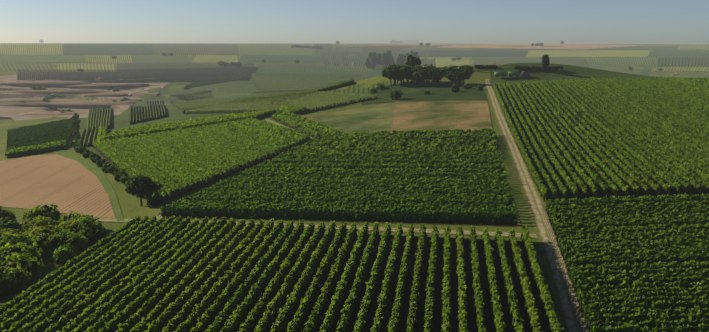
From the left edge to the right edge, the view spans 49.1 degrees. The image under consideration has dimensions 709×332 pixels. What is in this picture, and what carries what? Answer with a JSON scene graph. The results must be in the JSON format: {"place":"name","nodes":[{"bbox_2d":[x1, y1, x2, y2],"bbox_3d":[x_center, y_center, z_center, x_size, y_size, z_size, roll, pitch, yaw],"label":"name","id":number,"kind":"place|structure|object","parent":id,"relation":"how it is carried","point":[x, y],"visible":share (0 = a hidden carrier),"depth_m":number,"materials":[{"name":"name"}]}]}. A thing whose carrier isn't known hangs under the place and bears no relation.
{"place":"outdoors","nodes":[
{"label":"outdoors","id":0,"kind":"place"},
{"bbox_2d":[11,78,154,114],"bbox_3d":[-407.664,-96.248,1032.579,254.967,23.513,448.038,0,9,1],"label":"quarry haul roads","id":1,"kind":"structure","parent":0,"point":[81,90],"depth_m":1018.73,"materials":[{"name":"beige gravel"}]},
{"bbox_2d":[0,44,708,175],"bbox_3d":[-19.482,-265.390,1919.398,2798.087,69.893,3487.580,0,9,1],"label":"fields","id":2,"kind":"structure","parent":0,"point":[343,59],"depth_m":1731.59,"materials":[{"name":"green plant"}]},
{"bbox_2d":[0,44,642,217],"bbox_3d":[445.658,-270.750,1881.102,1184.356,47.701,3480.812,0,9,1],"label":"ploughed soil","id":3,"kind":"object","parent":2,"relation":"on","point":[64,184],"visible":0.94,"depth_m":231.13,"materials":[{"name":"brown soil"}]},
{"bbox_2d":[494,72,508,76],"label":"trailer","id":4,"kind":"object","parent":2,"relation":"on","point":[498,74],"visible":1,"depth_m":378.24,"materials":[{"name":"paint"}]},
{"bbox_2d":[521,71,529,76],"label":"tractor","id":5,"kind":"object","parent":2,"relation":"on","point":[523,74],"visible":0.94,"depth_m":379.50,"materials":[{"name":"paint"}]},
{"bbox_2d":[0,43,708,331],"bbox_3d":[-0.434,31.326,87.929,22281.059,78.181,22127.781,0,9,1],"label":"ground","id":6,"kind":"structure","parent":0,"point":[130,206],"depth_m":242.06,"materials":[{"name":"green plant"}]},
{"bbox_2d":[0,80,150,114],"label":"quarry spoil heaps","id":7,"kind":"object","parent":6,"relation":"on","point":[76,105],"visible":0.67,"depth_m":1045.29,"materials":[{"name":"brown soil"}]},
{"bbox_2d":[0,74,168,120],"bbox_3d":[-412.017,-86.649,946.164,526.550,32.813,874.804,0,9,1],"label":"bare soil","id":8,"kind":"structure","parent":6,"relation":"on","point":[13,112],"depth_m":1004.86,"materials":[{"name":"brown soil"}]},
{"bbox_2d":[53,150,123,221],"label":"verge grass","id":9,"kind":"structure","parent":6,"relation":"on","point":[100,175],"depth_m":229.61,"materials":[{"name":"green plant"}]},
{"bbox_2d":[0,39,662,296],"bbox_3d":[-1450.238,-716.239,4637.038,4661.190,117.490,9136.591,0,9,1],"label":"tree","id":10,"kind":"object","parent":6,"relation":"on","point":[70,236],"depth_m":172.17,"materials":[{"name":"green plant"}]},
{"bbox_2d":[5,90,700,331],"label":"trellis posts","id":11,"kind":"object","parent":6,"relation":"on","point":[514,202],"visible":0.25,"depth_m":139.90,"materials":[{"name":"brown"}]},
{"bbox_2d":[304,101,491,139],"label":"field","id":12,"kind":"structure","parent":6,"relation":"on","point":[405,116],"depth_m":285.13,"materials":[{"name":"green plant"}]},
{"bbox_2d":[508,72,521,76],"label":"trailer","id":13,"kind":"object","parent":6,"relation":"on","point":[511,74],"visible":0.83,"depth_m":378.73,"materials":[{"name":"paint"}]},
{"bbox_2d":[0,0,708,42],"label":"sky","id":14,"kind":"structure","parent":0,"point":[21,21],"materials":[{"name":"blue"}]},
{"bbox_2d":[10,67,708,331],"bbox_3d":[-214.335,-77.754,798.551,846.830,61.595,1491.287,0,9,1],"label":"vineyard ground","id":15,"kind":"structure","parent":0,"point":[472,326],"depth_m":115.75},
{"bbox_2d":[1,79,588,331],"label":"tracks","id":16,"kind":"object","parent":15,"relation":"on","point":[534,201],"visible":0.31,"depth_m":136.13},
{"bbox_2d":[0,66,708,331],"bbox_3d":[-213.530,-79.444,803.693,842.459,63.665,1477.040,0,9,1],"label":"vine rows","id":17,"kind":"object","parent":15,"relation":"on","point":[274,91],"visible":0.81,"depth_m":157.13,"materials":[{"name":"green plant"}]},
{"bbox_2d":[0,76,708,331],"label":"vine leaves","id":18,"kind":"object","parent":17,"relation":"attached to","point":[682,89],"visible":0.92,"depth_m":140.12,"materials":[{"name":"green plant"}]},
{"bbox_2d":[361,84,486,104],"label":"hill grass","id":19,"kind":"structure","parent":15,"relation":"on","point":[439,92],"depth_m":344.02,"materials":[{"name":"green plant"}]}
]}

